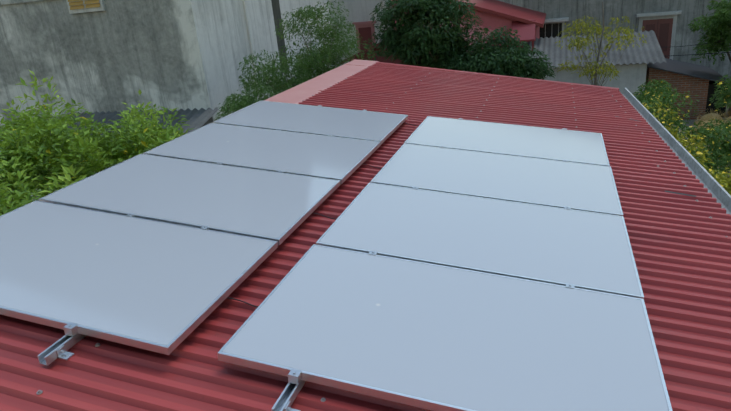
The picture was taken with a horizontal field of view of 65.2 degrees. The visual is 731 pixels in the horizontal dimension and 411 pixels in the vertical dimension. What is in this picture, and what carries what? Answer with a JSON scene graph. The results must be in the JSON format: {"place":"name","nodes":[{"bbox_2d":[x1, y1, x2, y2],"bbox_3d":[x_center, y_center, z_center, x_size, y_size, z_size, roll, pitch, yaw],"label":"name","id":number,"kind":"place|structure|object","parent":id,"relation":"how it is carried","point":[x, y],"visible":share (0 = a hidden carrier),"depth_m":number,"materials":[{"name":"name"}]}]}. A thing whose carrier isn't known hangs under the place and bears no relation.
{"place":"outdoors","nodes":[
{"label":"outdoors","id":0,"kind":"place"},
{"bbox_2d":[0,0,212,133],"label":"house walls","id":1,"kind":"structure","parent":0,"point":[115,55],"depth_m":12.60,"materials":[{"name":"grey concrete"}]},
{"bbox_2d":[66,0,105,13],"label":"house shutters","id":2,"kind":"object","parent":1,"relation":"attached to","point":[78,6],"visible":1,"depth_m":12.16,"materials":[{"name":"yellow wood"}]},
{"bbox_2d":[62,107,218,140],"bbox_3d":[-5.316,-1.482,11.991,4.000,0.600,2.100,1,22,18],"label":"lean-to sheets","id":3,"kind":"object","parent":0,"point":[196,118],"visible":0.25,"depth_m":12.26,"materials":[{"name":"grey metal"}]},
{"bbox_2d":[190,0,334,120],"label":"wall","id":4,"kind":"structure","parent":0,"point":[222,36],"depth_m":13.13,"materials":[{"name":"grey concrete"}]},
{"bbox_2d":[242,0,259,96],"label":"house pipe","id":5,"kind":"object","parent":4,"relation":"attached to","point":[247,27],"visible":0.56,"depth_m":13.48,"materials":[{"name":"grey metal"}]},
{"bbox_2d":[271,0,287,73],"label":"pole","id":6,"kind":"object","parent":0,"point":[276,12],"depth_m":15.12,"materials":[{"name":"grey metal"}]},
{"bbox_2d":[329,0,391,66],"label":"house walls","id":7,"kind":"structure","parent":0,"point":[360,10],"depth_m":23.58,"materials":[{"name":"grey paint"}]},
{"bbox_2d":[352,21,375,52],"bbox_3d":[0.017,-6.830,23.816,1.000,1.600,0.146,1,22,18],"label":"house window","id":8,"kind":"structure","parent":7,"relation":"in","point":[365,30],"depth_m":23.67,"materials":[{"name":"red wood"}]},
{"bbox_2d":[340,22,494,63],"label":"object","id":9,"kind":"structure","parent":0,"point":[381,59],"depth_m":14.86,"materials":[{"name":"green plant"}]},
{"bbox_2d":[394,0,539,74],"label":"house walls","id":10,"kind":"structure","parent":0,"point":[493,21],"depth_m":20.26,"materials":[{"name":"red paint"}]},
{"bbox_2d":[448,0,545,27],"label":"house roof","id":11,"kind":"structure","parent":10,"relation":"on","point":[511,11],"depth_m":21.07,"materials":[{"name":"red metal"}]},
{"bbox_2d":[510,20,535,50],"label":"wall","id":12,"kind":"structure","parent":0,"point":[526,32],"depth_m":19.53,"materials":[{"name":"red paint"}]},
{"bbox_2d":[536,62,646,96],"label":"shed walls","id":13,"kind":"structure","parent":0,"point":[632,78],"depth_m":17.56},
{"bbox_2d":[523,30,666,67],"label":"shed sheets","id":14,"kind":"object","parent":13,"relation":"on","point":[650,50],"visible":0.6,"depth_m":18.33,"materials":[{"name":"grey metal"}]},
{"bbox_2d":[498,0,730,78],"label":"house walls","id":15,"kind":"structure","parent":0,"point":[574,10],"depth_m":23.22,"materials":[{"name":"grey metal"}]},
{"bbox_2d":[540,11,681,58],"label":"house openings","id":16,"kind":"object","parent":15,"relation":"in","point":[662,25],"visible":0.4,"depth_m":23.13,"materials":[{"name":"brown wood"}]},
{"bbox_2d":[645,67,708,119],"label":"shed brick walls","id":17,"kind":"structure","parent":0,"point":[682,84],"depth_m":17.90,"materials":[{"name":"brown brick"}]},
{"bbox_2d":[647,58,729,82],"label":"shed roof","id":18,"kind":"structure","parent":17,"relation":"on","point":[689,69],"depth_m":18.46,"materials":[{"name":"grey metal"}]},
{"bbox_2d":[666,88,730,176],"bbox_3d":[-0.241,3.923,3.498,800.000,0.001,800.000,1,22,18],"label":"ground","id":19,"kind":"structure","parent":0,"point":[690,123],"depth_m":17.74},
{"bbox_2d":[0,70,193,215],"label":"citrus tree","id":20,"kind":"object","parent":19,"relation":"on","point":[59,131],"depth_m":6.62,"materials":[{"name":"green plant"}]},
{"bbox_2d":[13,103,176,187],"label":"leaves","id":21,"kind":"object","parent":20,"relation":"attached to","point":[142,142],"visible":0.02,"depth_m":6.83,"materials":[{"name":"green plant"}]},
{"bbox_2d":[215,0,374,119],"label":"fine shrub","id":22,"kind":"object","parent":19,"relation":"on","point":[299,68],"depth_m":10.51,"materials":[{"name":"green plant"}]},
{"bbox_2d":[0,63,730,410],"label":"roof sheet","id":23,"kind":"object","parent":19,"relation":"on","point":[682,249],"visible":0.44,"depth_m":2.94,"materials":[{"name":"red metal"}]},
{"bbox_2d":[38,333,305,410],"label":"mounting rails","id":24,"kind":"object","parent":23,"relation":"on","point":[48,356],"visible":0.1,"depth_m":2.24,"materials":[{"name":"silver metal"}]},
{"bbox_2d":[0,200,277,354],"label":"solar module","id":25,"kind":"object","parent":24,"relation":"on","point":[166,288],"visible":0.98,"depth_m":2.79,"materials":[{"name":"white"}]},
{"bbox_2d":[38,154,339,244],"bbox_3d":[-1.112,-0.092,3.799,1.650,0.035,0.992,8,24,15],"label":"solar module","id":26,"kind":"object","parent":24,"relation":"on","point":[280,208],"visible":0.9,"depth_m":3.70,"materials":[{"name":"white"}]},
{"bbox_2d":[143,123,380,183],"bbox_3d":[-0.805,-0.463,4.688,1.650,0.036,0.992,8,24,15],"label":"solar module","id":27,"kind":"object","parent":24,"relation":"on","point":[342,159],"visible":0.85,"depth_m":4.60,"materials":[{"name":"white"}]},
{"bbox_2d":[212,100,407,143],"bbox_3d":[-0.504,-0.834,5.582,1.650,0.035,0.992,8,24,16],"label":"solar module","id":28,"kind":"object","parent":24,"relation":"on","point":[381,127],"visible":0.85,"depth_m":5.51,"materials":[{"name":"white"}]},
{"bbox_2d":[217,244,672,410],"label":"solar module","id":29,"kind":"object","parent":24,"relation":"on","point":[431,337],"visible":1,"depth_m":2.34,"materials":[{"name":"white"}]},
{"bbox_2d":[316,182,643,298],"bbox_3d":[0.664,0.150,3.335,1.650,0.036,0.992,8,24,15],"label":"solar module","id":30,"kind":"object","parent":24,"relation":"on","point":[587,250],"visible":0.81,"depth_m":3.23,"materials":[{"name":"white"}]},
{"bbox_2d":[370,143,622,215],"bbox_3d":[0.969,-0.220,4.225,1.650,0.035,0.992,8,24,15],"label":"solar module","id":31,"kind":"object","parent":24,"relation":"on","point":[562,184],"visible":0.77,"depth_m":4.14,"materials":[{"name":"white"}]},
{"bbox_2d":[404,116,609,165],"bbox_3d":[1.266,-0.591,5.118,1.650,0.035,0.992,8,24,15],"label":"solar module","id":32,"kind":"object","parent":24,"relation":"on","point":[541,142],"visible":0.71,"depth_m":5.05,"materials":[{"name":"white"}]},
{"bbox_2d":[56,105,574,410],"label":"panel clamps","id":33,"kind":"object","parent":23,"relation":"on","point":[294,375],"visible":0.46,"depth_m":2.31,"materials":[{"name":"silver metal"}]},
{"bbox_2d":[264,59,378,103],"bbox_3d":[-1.593,-0.335,4.681,0.415,0.159,10.840,8,24,15],"label":"roof flashing","id":34,"kind":"object","parent":23,"relation":"on","point":[304,91],"visible":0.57,"depth_m":7.54,"materials":[{"name":"pink metal"}]},
{"bbox_2d":[227,122,415,307],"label":"solar cables","id":35,"kind":"object","parent":23,"relation":"on","point":[314,213],"visible":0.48,"depth_m":2.68,"materials":[{"name":"black plastic"}]},
{"bbox_2d":[36,68,726,401],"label":"roof screws","id":36,"kind":"object","parent":23,"relation":"in","point":[38,392],"visible":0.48,"depth_m":4.28,"materials":[{"name":"metal"}]},
{"bbox_2d":[353,59,618,90],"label":"roof rake trim","id":37,"kind":"structure","parent":23,"relation":"attached to","point":[500,75],"depth_m":8.42,"materials":[{"name":"red metal"}]},
{"bbox_2d":[615,116,695,196],"bbox_3d":[2.551,-0.523,5.181,0.360,0.001,2.391,8,24,15],"label":"roof seal tape","id":38,"kind":"object","parent":23,"relation":"on","point":[669,191],"visible":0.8,"depth_m":4.14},
{"bbox_2d":[622,88,730,214],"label":"roof gutter","id":39,"kind":"object","parent":23,"relation":"attached to","point":[718,191],"visible":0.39,"depth_m":5.08,"materials":[{"name":"grey metal"}]},
{"bbox_2d":[362,0,556,79],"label":"tree","id":40,"kind":"object","parent":19,"relation":"on","point":[441,38],"depth_m":12.20,"materials":[{"name":"green plant"}]},
{"bbox_2d":[554,2,646,85],"bbox_3d":[5.972,-3.139,14.725,2.147,4.003,1.549,1,22,18],"label":"thin tree","id":41,"kind":"object","parent":19,"relation":"on","point":[597,30],"depth_m":14.32,"materials":[{"name":"green plant"}]},
{"bbox_2d":[632,79,730,176],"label":"bush","id":42,"kind":"object","parent":19,"relation":"on","point":[716,135],"depth_m":11.20,"materials":[{"name":"green plant"}]},
{"bbox_2d":[638,81,730,186],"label":"flowers","id":43,"kind":"object","parent":42,"relation":"attached to","point":[697,152],"visible":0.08,"depth_m":10.94,"materials":[{"name":"yellow plant"}]},
{"bbox_2d":[643,100,730,194],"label":"yellow shrub leaves","id":44,"kind":"object","parent":42,"relation":"attached to","point":[725,181],"visible":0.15,"depth_m":9.29,"materials":[{"name":"plant"}]},
{"bbox_2d":[688,0,730,113],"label":"tree","id":45,"kind":"object","parent":19,"relation":"on","point":[718,23],"depth_m":17.27,"materials":[{"name":"green plant"}]},
{"bbox_2d":[692,109,730,132],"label":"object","id":46,"kind":"object","parent":19,"relation":"on","point":[720,118],"visible":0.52,"depth_m":16.43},
{"bbox_2d":[706,155,730,187],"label":"low shrub","id":47,"kind":"object","parent":19,"relation":"on","point":[723,170],"visible":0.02,"depth_m":12.03,"materials":[{"name":"plant"}]},
{"bbox_2d":[709,74,730,111],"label":"yard citrus tree","id":48,"kind":"object","parent":19,"relation":"on","point":[726,92],"visible":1,"depth_m":14.44,"materials":[{"name":"green plant"}]},
{"bbox_2d":[709,81,728,110],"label":"flowers","id":49,"kind":"object","parent":48,"relation":"on","point":[719,83],"visible":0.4,"depth_m":14.39,"materials":[{"name":"yellow plant"}]},
{"bbox_2d":[670,41,730,55],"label":"wires","id":50,"kind":"object","parent":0,"point":[699,54],"visible":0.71,"depth_m":17.25,"materials":[{"name":"black"}]},
{"bbox_2d":[694,113,730,141],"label":"straw stacks","id":51,"kind":"object","parent":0,"point":[709,118],"visible":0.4,"depth_m":16.54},
{"bbox_2d":[705,80,727,116],"bbox_3d":[11.404,-3.773,19.105,0.580,1.059,2.700,1,22,18],"label":"open shed bay","id":52,"kind":"object","parent":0,"point":[711,87],"visible":0.14,"depth_m":17.94,"materials":[{"name":"black"}]}
]}

